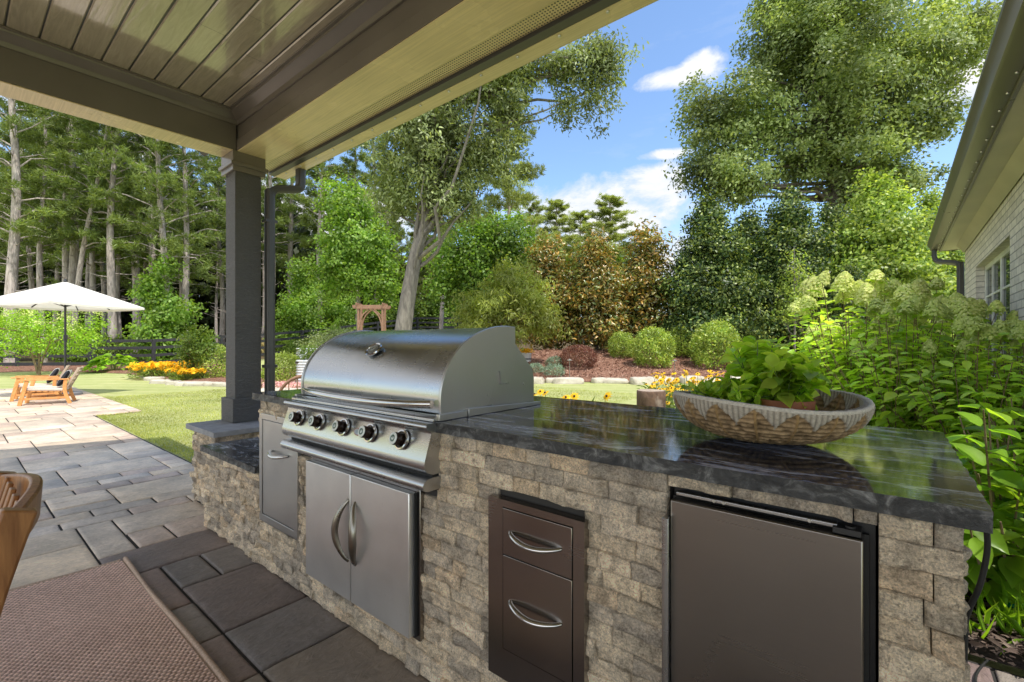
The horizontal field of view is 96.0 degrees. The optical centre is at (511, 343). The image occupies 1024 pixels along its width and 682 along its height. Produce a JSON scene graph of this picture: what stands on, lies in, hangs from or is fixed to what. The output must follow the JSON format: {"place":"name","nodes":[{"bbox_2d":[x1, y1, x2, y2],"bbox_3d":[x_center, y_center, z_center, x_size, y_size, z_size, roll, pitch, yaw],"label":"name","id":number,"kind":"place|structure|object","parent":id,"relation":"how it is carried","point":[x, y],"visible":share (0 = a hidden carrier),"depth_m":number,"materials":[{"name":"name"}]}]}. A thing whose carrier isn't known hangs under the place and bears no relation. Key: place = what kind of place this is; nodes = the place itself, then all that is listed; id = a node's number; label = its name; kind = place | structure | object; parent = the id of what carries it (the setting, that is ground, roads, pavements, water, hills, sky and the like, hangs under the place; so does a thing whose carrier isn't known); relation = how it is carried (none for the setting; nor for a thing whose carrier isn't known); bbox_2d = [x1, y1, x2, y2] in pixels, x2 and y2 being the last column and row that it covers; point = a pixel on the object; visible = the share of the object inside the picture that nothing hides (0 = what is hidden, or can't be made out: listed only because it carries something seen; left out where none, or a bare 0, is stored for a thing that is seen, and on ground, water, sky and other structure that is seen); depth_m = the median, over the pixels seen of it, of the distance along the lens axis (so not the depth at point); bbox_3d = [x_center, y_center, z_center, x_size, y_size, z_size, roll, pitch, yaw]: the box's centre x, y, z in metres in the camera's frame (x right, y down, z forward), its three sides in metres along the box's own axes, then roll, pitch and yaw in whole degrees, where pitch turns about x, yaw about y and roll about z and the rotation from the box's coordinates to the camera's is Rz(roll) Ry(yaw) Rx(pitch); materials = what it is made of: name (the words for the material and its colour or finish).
{"place":"outdoors","nodes":[
{"label":"outdoors","id":0,"kind":"place"},
{"bbox_2d":[0,0,1001,316],"label":"sky","id":1,"kind":"structure","parent":0,"point":[684,37],"materials":[{"name":"blue"}]},
{"bbox_2d":[0,387,1023,681],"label":"patio","id":2,"kind":"structure","parent":0,"point":[284,639],"depth_m":2.68,"materials":[{"name":"stone"}]},
{"bbox_2d":[9,365,69,401],"bbox_3d":[-10.195,0.841,9.984,0.882,0.727,0.600,0,0,-40],"label":"lounge chair","id":3,"kind":"object","parent":2,"relation":"on","point":[17,387],"visible":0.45,"depth_m":9.89,"materials":[{"name":"brown wood"}]},
{"bbox_2d":[17,366,83,405],"bbox_3d":[-9.270,0.841,9.293,0.882,0.727,0.600,0,0,-36],"label":"lounge chair","id":4,"kind":"object","parent":2,"relation":"on","point":[64,388],"visible":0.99,"depth_m":9.20,"materials":[{"name":"brown wood"}]},
{"bbox_2d":[0,278,144,394],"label":"patio umbrella","id":5,"kind":"object","parent":2,"relation":"on","point":[65,296],"visible":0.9,"depth_m":10.54,"materials":[{"name":"white fabric"}]},
{"bbox_2d":[0,556,229,681],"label":"woven rug","id":6,"kind":"object","parent":2,"relation":"on","point":[116,621],"visible":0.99,"depth_m":1.88,"materials":[{"name":"brown fabric"}]},
{"bbox_2d":[0,471,42,616],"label":"dining chair","id":7,"kind":"object","parent":6,"relation":"on","point":[20,500],"visible":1,"depth_m":1.05,"materials":[{"name":"brown wood"}]},
{"bbox_2d":[186,420,258,503],"bbox_3d":[-2.102,0.912,3.688,0.600,0.575,0.700,0,0,39],"label":"stone pedestal","id":8,"kind":"object","parent":2,"relation":"on","point":[211,432],"visible":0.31,"depth_m":3.47,"materials":[{"name":"beige stone"}]},
{"bbox_2d":[0,0,657,422],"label":"porch roof","id":9,"kind":"structure","parent":2,"relation":"on","point":[250,92],"depth_m":2.83,"materials":[{"name":"wood"}]},
{"bbox_2d":[200,389,992,681],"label":"stone island","id":10,"kind":"structure","parent":2,"relation":"on","point":[614,474],"depth_m":1.20,"materials":[{"name":"stone"}]},
{"bbox_2d":[259,413,301,539],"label":"waste pullout","id":11,"kind":"structure","parent":10,"relation":"attached to","point":[279,490],"depth_m":2.35,"materials":[{"name":"metal"}]},
{"bbox_2d":[263,419,293,528],"bbox_3d":[-1.208,0.657,2.345,0.357,0.501,0.066,0,0,39],"label":"door","id":12,"kind":"structure","parent":11,"relation":"in","point":[278,462],"depth_m":2.36,"materials":[{"name":"metal"}]},
{"bbox_2d":[306,457,424,641],"bbox_3d":[-0.649,0.790,1.868,0.783,0.550,0.104,0,0,39],"label":"double door cabinet","id":13,"kind":"object","parent":10,"relation":"attached to","point":[364,544],"visible":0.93,"depth_m":1.79,"materials":[{"name":"metal"}]},
{"bbox_2d":[280,326,540,491],"bbox_3d":[-0.497,0.216,2.104,1.050,0.579,0.688,0,0,39],"label":"gas grill","id":14,"kind":"object","parent":10,"relation":"on","point":[356,379],"visible":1,"depth_m":1.83,"materials":[{"name":"metal"}]},
{"bbox_2d":[488,494,589,681],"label":"drawer cabinet","id":15,"kind":"object","parent":10,"relation":"in","point":[538,609],"visible":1,"depth_m":1.30,"materials":[{"name":"metal"}]},
{"bbox_2d":[662,487,878,681],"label":"compact fridge","id":16,"kind":"object","parent":10,"relation":"in","point":[756,592],"visible":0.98,"depth_m":0.95,"materials":[{"name":"black metal"}]},
{"bbox_2d":[673,389,874,444],"bbox_3d":[0.702,0.199,1.280,0.483,0.132,0.483,0,0,39],"label":"woven bowl","id":17,"kind":"object","parent":10,"relation":"on","point":[837,415],"visible":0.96,"depth_m":1.10,"materials":[{"name":"wicker"}]},
{"bbox_2d":[679,374,774,404],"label":"potted herb","id":18,"kind":"object","parent":17,"relation":"in","point":[726,387],"visible":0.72,"depth_m":1.27,"materials":[{"name":"plant"}]},
{"bbox_2d":[718,335,805,400],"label":"potted herb","id":19,"kind":"object","parent":17,"relation":"in","point":[752,349],"visible":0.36,"depth_m":1.36,"materials":[{"name":"plant"}]},
{"bbox_2d":[740,348,830,410],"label":"potted herb","id":20,"kind":"object","parent":17,"relation":"in","point":[797,383],"visible":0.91,"depth_m":1.21,"materials":[{"name":"plant"}]},
{"bbox_2d":[963,532,990,681],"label":"power cord","id":21,"kind":"object","parent":10,"relation":"hanging from","point":[975,595],"visible":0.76,"depth_m":0.80,"materials":[{"name":"black rubber"}]},
{"bbox_2d":[0,319,1023,676],"bbox_3d":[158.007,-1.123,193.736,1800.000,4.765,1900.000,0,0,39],"label":"ground","id":22,"kind":"structure","parent":0,"point":[108,385],"depth_m":11.78,"materials":[{"name":"green plant"}]},
{"bbox_2d":[0,120,80,352],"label":"pine tree","id":23,"kind":"object","parent":22,"relation":"on","point":[29,261],"visible":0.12,"depth_m":32.86,"materials":[{"name":"green plant"}]},
{"bbox_2d":[0,96,84,354],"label":"pine tree","id":24,"kind":"object","parent":22,"relation":"on","point":[5,234],"visible":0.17,"depth_m":31.24,"materials":[{"name":"green plant"}]},
{"bbox_2d":[0,96,102,362],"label":"pine tree","id":25,"kind":"object","parent":22,"relation":"on","point":[17,214],"visible":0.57,"depth_m":22.50,"materials":[{"name":"green plant"}]},
{"bbox_2d":[0,100,105,361],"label":"pine tree","id":26,"kind":"object","parent":22,"relation":"on","point":[43,181],"visible":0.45,"depth_m":24.18,"materials":[{"name":"green plant"}]},
{"bbox_2d":[0,308,122,374],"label":"crape myrtle","id":27,"kind":"object","parent":22,"relation":"on","point":[32,331],"visible":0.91,"depth_m":17.05,"materials":[{"name":"green plant"}]},
{"bbox_2d":[0,97,130,359],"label":"pine tree","id":28,"kind":"object","parent":22,"relation":"on","point":[65,258],"visible":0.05,"depth_m":26.96,"materials":[{"name":"green plant"}]},
{"bbox_2d":[6,105,125,324],"bbox_3d":[-24.694,-8.130,26.444,6.654,18.874,5.784,0,0,6],"label":"pine tree","id":29,"kind":"object","parent":22,"relation":"on","point":[74,249],"visible":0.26,"depth_m":25.82,"materials":[{"name":"green plant"}]},
{"bbox_2d":[22,126,142,329],"bbox_3d":[-27.204,-7.926,30.249,5.956,18.190,6.860,0,0,-19],"label":"pine tree","id":30,"kind":"object","parent":22,"relation":"on","point":[92,262],"visible":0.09,"depth_m":29.88,"materials":[{"name":"green plant"}]},
{"bbox_2d":[47,330,121,361],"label":"wood shrub","id":31,"kind":"object","parent":22,"relation":"on","point":[85,359],"visible":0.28,"depth_m":23.30,"materials":[{"name":"green plant"}]},
{"bbox_2d":[32,123,156,332],"bbox_3d":[-21.997,-6.867,24.422,4.858,16.948,4.822,12,5,-12],"label":"pine tree","id":32,"kind":"object","parent":22,"relation":"on","point":[83,135],"visible":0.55,"depth_m":23.84,"materials":[{"name":"green plant"}]},
{"bbox_2d":[50,134,138,338],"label":"pine tree","id":33,"kind":"object","parent":22,"relation":"on","point":[103,287],"visible":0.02,"depth_m":35.15,"materials":[{"name":"green plant"}]},
{"bbox_2d":[0,363,225,381],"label":"mulch bed","id":34,"kind":"object","parent":22,"relation":"on","point":[73,368],"visible":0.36,"depth_m":18.77,"materials":[{"name":"brown plant"}]},
{"bbox_2d":[82,353,139,371],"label":"hosta","id":35,"kind":"object","parent":34,"relation":"on","point":[102,362],"visible":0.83,"depth_m":18.36,"materials":[{"name":"green plant"}]},
{"bbox_2d":[120,360,190,378],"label":"yellow flowers","id":36,"kind":"object","parent":34,"relation":"on","point":[156,369],"visible":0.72,"depth_m":15.24,"materials":[{"name":"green plant"}]},
{"bbox_2d":[163,366,212,380],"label":"yellow flowers","id":37,"kind":"object","parent":34,"relation":"on","point":[187,374],"visible":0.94,"depth_m":14.37,"materials":[{"name":"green plant"}]},
{"bbox_2d":[173,324,219,371],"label":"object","id":38,"kind":"object","parent":34,"relation":"on","point":[199,346],"visible":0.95,"depth_m":14.85,"materials":[{"name":"green plant"}]},
{"bbox_2d":[192,344,225,377],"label":"boxwood","id":39,"kind":"object","parent":34,"relation":"on","point":[222,350],"visible":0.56,"depth_m":15.04,"materials":[{"name":"green plant"}]},
{"bbox_2d":[45,116,188,360],"bbox_3d":[-20.877,-8.725,24.557,6.111,20.167,5.682,0,0,19],"label":"pine tree","id":40,"kind":"object","parent":22,"relation":"on","point":[88,169],"visible":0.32,"depth_m":24.32,"materials":[{"name":"green plant"}]},
{"bbox_2d":[82,132,201,353],"bbox_3d":[-25.206,-8.918,31.009,6.172,20.143,7.102,0,0,28],"label":"pine tree","id":41,"kind":"object","parent":22,"relation":"on","point":[135,271],"visible":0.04,"depth_m":31.15,"materials":[{"name":"green plant"}]},
{"bbox_2d":[73,120,225,351],"bbox_3d":[-18.192,-7.745,24.584,5.956,18.190,6.860,0,0,33],"label":"pine tree","id":42,"kind":"object","parent":22,"relation":"on","point":[172,240],"visible":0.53,"depth_m":23.87,"materials":[{"name":"green plant"}]},
{"bbox_2d":[108,130,205,333],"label":"pine tree","id":43,"kind":"object","parent":22,"relation":"on","point":[143,252],"visible":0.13,"depth_m":29.74,"materials":[{"name":"green plant"}]},
{"bbox_2d":[109,250,210,360],"bbox_3d":[-18.182,-1.684,23.970,4.148,6.216,3.746,0,0,-18],"label":"wood shrub","id":44,"kind":"object","parent":22,"relation":"on","point":[149,290],"visible":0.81,"depth_m":23.59,"materials":[{"name":"green plant"}]},
{"bbox_2d":[126,136,225,330],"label":"pine tree","id":45,"kind":"object","parent":22,"relation":"on","point":[218,201],"visible":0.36,"depth_m":25.80,"materials":[{"name":"green plant"}]},
{"bbox_2d":[139,146,225,311],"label":"pine tree","id":46,"kind":"object","parent":22,"relation":"on","point":[206,289],"visible":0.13,"depth_m":34.11,"materials":[{"name":"green plant"}]},
{"bbox_2d":[175,161,263,345],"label":"pine tree","id":47,"kind":"object","parent":22,"relation":"on","point":[222,304],"visible":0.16,"depth_m":34.67,"materials":[{"name":"green plant"}]},
{"bbox_2d":[178,151,263,311],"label":"pine tree","id":48,"kind":"object","parent":22,"relation":"on","point":[217,181],"visible":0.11,"depth_m":31.80,"materials":[{"name":"green plant"}]},
{"bbox_2d":[0,156,450,346],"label":"wood","id":49,"kind":"object","parent":22,"relation":"on","point":[207,320],"visible":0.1,"depth_m":45.39,"materials":[{"name":"green plant"}]},
{"bbox_2d":[211,168,316,306],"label":"pine tree","id":50,"kind":"object","parent":22,"relation":"on","point":[280,220],"visible":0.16,"depth_m":32.13,"materials":[{"name":"green plant"}]},
{"bbox_2d":[261,170,323,317],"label":"pine tree","id":51,"kind":"object","parent":22,"relation":"on","point":[281,250],"visible":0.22,"depth_m":34.79,"materials":[{"name":"green plant"}]},
{"bbox_2d":[261,255,332,344],"bbox_3d":[-13.325,-2.265,28.835,4.072,6.475,4.509,0,0,-18],"label":"wood shrub","id":52,"kind":"object","parent":22,"relation":"on","point":[301,314],"visible":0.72,"depth_m":28.28,"materials":[{"name":"green plant"}]},
{"bbox_2d":[284,161,350,328],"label":"pine tree","id":53,"kind":"object","parent":22,"relation":"on","point":[302,198],"visible":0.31,"depth_m":32.60,"materials":[{"name":"green plant"}]},
{"bbox_2d":[314,274,366,332],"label":"wood shrub","id":54,"kind":"object","parent":22,"relation":"on","point":[333,310],"visible":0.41,"depth_m":32.10,"materials":[{"name":"green plant"}]},
{"bbox_2d":[0,317,688,365],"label":"rail fence","id":55,"kind":"object","parent":22,"relation":"on","point":[153,347],"visible":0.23,"depth_m":22.26,"materials":[{"name":"black wood"}]},
{"bbox_2d":[293,169,408,330],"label":"maple tree","id":56,"kind":"object","parent":22,"relation":"on","point":[355,261],"visible":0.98,"depth_m":23.36,"materials":[{"name":"green plant"}]},
{"bbox_2d":[318,142,387,323],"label":"pine tree","id":57,"kind":"object","parent":22,"relation":"on","point":[351,163],"visible":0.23,"depth_m":33.59,"materials":[{"name":"green plant"}]},
{"bbox_2d":[96,386,636,460],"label":"lawn grass","id":58,"kind":"structure","parent":22,"relation":"on","point":[127,427],"depth_m":7.96,"materials":[{"name":"green plant"}]},
{"bbox_2d":[352,303,390,330],"bbox_3d":[-5.931,-0.495,19.500,1.480,2.408,0.740,0,0,0],"label":"garden arbor","id":59,"kind":"object","parent":22,"relation":"on","point":[383,307],"visible":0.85,"depth_m":19.28,"materials":[{"name":"brown wood"}]},
{"bbox_2d":[353,299,429,330],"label":"wood shrub","id":60,"kind":"object","parent":22,"relation":"on","point":[371,317],"visible":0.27,"depth_m":36.05,"materials":[{"name":"green plant"}]},
{"bbox_2d":[420,207,543,311],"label":"maple tree","id":61,"kind":"object","parent":22,"relation":"on","point":[473,257],"visible":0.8,"depth_m":21.28,"materials":[{"name":"green plant"}]},
{"bbox_2d":[354,25,648,329],"bbox_3d":[-0.323,-4.208,14.101,8.782,11.208,5.197,0,0,0],"label":"willow oak","id":62,"kind":"object","parent":22,"relation":"on","point":[429,141],"visible":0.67,"depth_m":13.72,"materials":[{"name":"green plant"}]},
{"bbox_2d":[461,98,563,284],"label":"pine tree","id":63,"kind":"object","parent":22,"relation":"on","point":[516,198],"visible":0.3,"depth_m":29.36,"materials":[{"name":"green plant"}]},
{"bbox_2d":[2,389,1023,681],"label":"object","id":64,"kind":"object","parent":22,"relation":"on","point":[994,677],"visible":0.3,"depth_m":2.62,"materials":[{"name":"grey stone"}]},
{"bbox_2d":[526,198,591,288],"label":"pine tree","id":65,"kind":"object","parent":22,"relation":"on","point":[556,204],"visible":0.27,"depth_m":45.34,"materials":[{"name":"green plant"}]},
{"bbox_2d":[559,210,600,284],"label":"pine tree","id":66,"kind":"object","parent":22,"relation":"on","point":[578,216],"visible":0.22,"depth_m":55.46,"materials":[{"name":"green plant"}]},
{"bbox_2d":[570,192,639,286],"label":"pine tree","id":67,"kind":"object","parent":22,"relation":"on","point":[606,211],"visible":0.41,"depth_m":49.12,"materials":[{"name":"green plant"}]},
{"bbox_2d":[637,389,665,407],"bbox_3d":[1.226,0.818,4.097,0.258,0.805,0.250,0,0,39],"label":"log stump","id":68,"kind":"object","parent":22,"relation":"on","point":[652,397],"visible":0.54,"depth_m":4.00,"materials":[{"name":"brown wood"}]},
{"bbox_2d":[637,370,731,407],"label":"black eyed susans","id":69,"kind":"object","parent":22,"relation":"on","point":[675,381],"visible":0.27,"depth_m":6.61,"materials":[{"name":"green plant"}]},
{"bbox_2d":[528,348,936,381],"bbox_3d":[10.640,0.724,18.825,28.461,0.929,9.350,0,0,0],"label":"mulch bed","id":70,"kind":"object","parent":22,"relation":"on","point":[667,370],"visible":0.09,"depth_m":15.98,"materials":[{"name":"brown plant"}]},
{"bbox_2d":[443,251,570,350],"bbox_3d":[-0.137,-1.054,16.520,3.967,4.522,3.592,0,0,40],"label":"willowy shrub","id":71,"kind":"object","parent":70,"relation":"on","point":[507,302],"visible":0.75,"depth_m":16.08,"materials":[{"name":"green plant"}]},
{"bbox_2d":[509,228,588,349],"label":"magnolia tree","id":72,"kind":"object","parent":70,"relation":"on","point":[547,260],"visible":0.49,"depth_m":20.49,"materials":[{"name":"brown plant"}]},
{"bbox_2d":[558,344,598,368],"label":"barberry bush","id":73,"kind":"object","parent":70,"relation":"on","point":[569,349],"visible":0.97,"depth_m":15.94,"materials":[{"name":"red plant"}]},
{"bbox_2d":[557,226,637,349],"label":"magnolia tree","id":74,"kind":"object","parent":70,"relation":"on","point":[599,302],"visible":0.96,"depth_m":19.46,"materials":[{"name":"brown plant"}]},
{"bbox_2d":[607,331,634,357],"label":"boxwood","id":75,"kind":"object","parent":70,"relation":"on","point":[616,348],"visible":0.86,"depth_m":17.73,"materials":[{"name":"green plant"}]},
{"bbox_2d":[607,216,687,348],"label":"magnolia tree","id":76,"kind":"object","parent":70,"relation":"on","point":[645,264],"visible":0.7,"depth_m":19.72,"materials":[{"name":"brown plant"}]},
{"bbox_2d":[627,323,676,367],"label":"boxwood","id":77,"kind":"object","parent":70,"relation":"on","point":[642,358],"visible":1,"depth_m":16.02,"materials":[{"name":"green plant"}]},
{"bbox_2d":[650,186,780,354],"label":"holly tree","id":78,"kind":"object","parent":70,"relation":"on","point":[709,270],"visible":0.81,"depth_m":18.06,"materials":[{"name":"green plant"}]},
{"bbox_2d":[688,316,742,369],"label":"boxwood","id":79,"kind":"object","parent":70,"relation":"on","point":[697,351],"visible":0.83,"depth_m":15.92,"materials":[{"name":"green plant"}]},
{"bbox_2d":[730,203,788,342],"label":"holly tree","id":80,"kind":"object","parent":70,"relation":"on","point":[746,221],"visible":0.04,"depth_m":20.54,"materials":[{"name":"green plant"}]},
{"bbox_2d":[738,185,843,351],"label":"holly tree","id":81,"kind":"object","parent":70,"relation":"on","point":[790,226],"visible":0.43,"depth_m":18.62,"materials":[{"name":"green plant"}]},
{"bbox_2d":[768,247,820,351],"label":"holly sapling","id":82,"kind":"object","parent":70,"relation":"on","point":[793,290],"visible":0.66,"depth_m":15.97,"materials":[{"name":"green plant"}]},
{"bbox_2d":[811,200,868,260],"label":"holly tree","id":83,"kind":"object","parent":70,"relation":"on","point":[829,214],"visible":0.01,"depth_m":20.70,"materials":[{"name":"green plant"}]},
{"bbox_2d":[807,261,874,354],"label":"holly tree","id":84,"kind":"object","parent":70,"relation":"on","point":[855,273],"visible":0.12,"depth_m":16.28,"materials":[{"name":"green plant"}]},
{"bbox_2d":[811,165,955,346],"bbox_3d":[14.724,-3.075,18.499,5.681,8.296,6.127,0,0,0],"label":"holly tree","id":85,"kind":"object","parent":70,"relation":"on","point":[890,250],"visible":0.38,"depth_m":17.64,"materials":[{"name":"green plant"}]},
{"bbox_2d":[902,185,964,345],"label":"holly tree","id":86,"kind":"object","parent":70,"relation":"on","point":[931,200],"visible":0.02,"depth_m":18.99,"materials":[{"name":"green plant"}]},
{"bbox_2d":[663,0,1003,225],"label":"oak tree","id":87,"kind":"object","parent":22,"relation":"on","point":[833,66],"visible":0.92,"depth_m":24.45,"materials":[{"name":"green plant"}]},
{"bbox_2d":[927,0,1023,384],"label":"brick wing","id":88,"kind":"structure","parent":22,"relation":"on","point":[979,220],"depth_m":4.11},
{"bbox_2d":[985,245,1009,384],"bbox_3d":[5.511,-0.285,5.170,0.040,1.470,2.400,0,0,40],"label":"window","id":89,"kind":"structure","parent":88,"relation":"in","point":[997,273],"depth_m":5.35,"materials":[{"name":"white glass"}]},
{"bbox_2d":[965,579,1023,669],"bbox_3d":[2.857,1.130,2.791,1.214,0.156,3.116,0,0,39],"label":"bark mulch","id":90,"kind":"object","parent":22,"relation":"on","point":[998,643],"visible":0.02,"depth_m":1.76,"materials":[{"name":"wood"}]},
{"bbox_2d":[771,269,962,395],"bbox_3d":[3.509,0.234,4.675,1.602,2.001,1.559,0,0,22],"label":"hydrangea","id":91,"kind":"object","parent":90,"relation":"on","point":[857,292],"visible":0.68,"depth_m":4.67,"materials":[{"name":"green plant"}]},
{"bbox_2d":[829,337,952,428],"bbox_3d":[3.325,0.580,4.098,0.908,1.285,1.008,0,0,7],"label":"hydrangea","id":92,"kind":"object","parent":90,"relation":"on","point":[872,347],"visible":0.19,"depth_m":4.09,"materials":[{"name":"green plant"}]},
{"bbox_2d":[819,277,1002,369],"bbox_3d":[4.547,0.243,5.322,1.544,1.981,1.586,0,0,9],"label":"hydrangea","id":93,"kind":"object","parent":90,"relation":"on","point":[919,286],"visible":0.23,"depth_m":4.99,"materials":[{"name":"green plant"}]},
{"bbox_2d":[819,294,1018,434],"bbox_3d":[3.333,0.398,3.972,1.176,1.663,1.305,0,0,16],"label":"hydrangea","id":94,"kind":"object","parent":90,"relation":"on","point":[913,305],"visible":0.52,"depth_m":3.85,"materials":[{"name":"green plant"}]},
{"bbox_2d":[847,292,1020,396],"bbox_3d":[4.040,0.375,4.410,1.368,1.709,1.332,0,0,-10],"label":"hydrangea","id":95,"kind":"object","parent":90,"relation":"on","point":[956,304],"visible":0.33,"depth_m":4.14,"materials":[{"name":"green plant"}]},
{"bbox_2d":[871,314,1023,448],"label":"hydrangea","id":96,"kind":"object","parent":90,"relation":"on","point":[976,331],"visible":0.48,"depth_m":3.30,"materials":[{"name":"green plant"}]},
{"bbox_2d":[925,402,1023,605],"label":"mophead shrub","id":97,"kind":"object","parent":90,"relation":"on","point":[1004,482],"visible":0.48,"depth_m":1.99,"materials":[{"name":"green plant"}]},
{"bbox_2d":[925,319,1023,456],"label":"hydrangea","id":98,"kind":"object","parent":90,"relation":"on","point":[1016,343],"visible":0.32,"depth_m":3.22,"materials":[{"name":"green plant"}]},
{"bbox_2d":[950,391,1023,498],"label":"mophead shrub","id":99,"kind":"object","parent":90,"relation":"on","point":[1013,440],"visible":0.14,"depth_m":2.63,"materials":[{"name":"green plant"}]},
{"bbox_2d":[965,576,1023,654],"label":"grass tuft","id":100,"kind":"object","parent":90,"relation":"on","point":[1011,617],"visible":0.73,"depth_m":1.84,"materials":[{"name":"green plant"}]},
{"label":"mulch bed","id":101,"kind":"structure","parent":22,"relation":"on","visible":0},
{"bbox_2d":[261,350,300,383],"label":"boxwood","id":102,"kind":"object","parent":101,"relation":"on","point":[285,372],"visible":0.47,"depth_m":13.00,"materials":[{"name":"green plant"}]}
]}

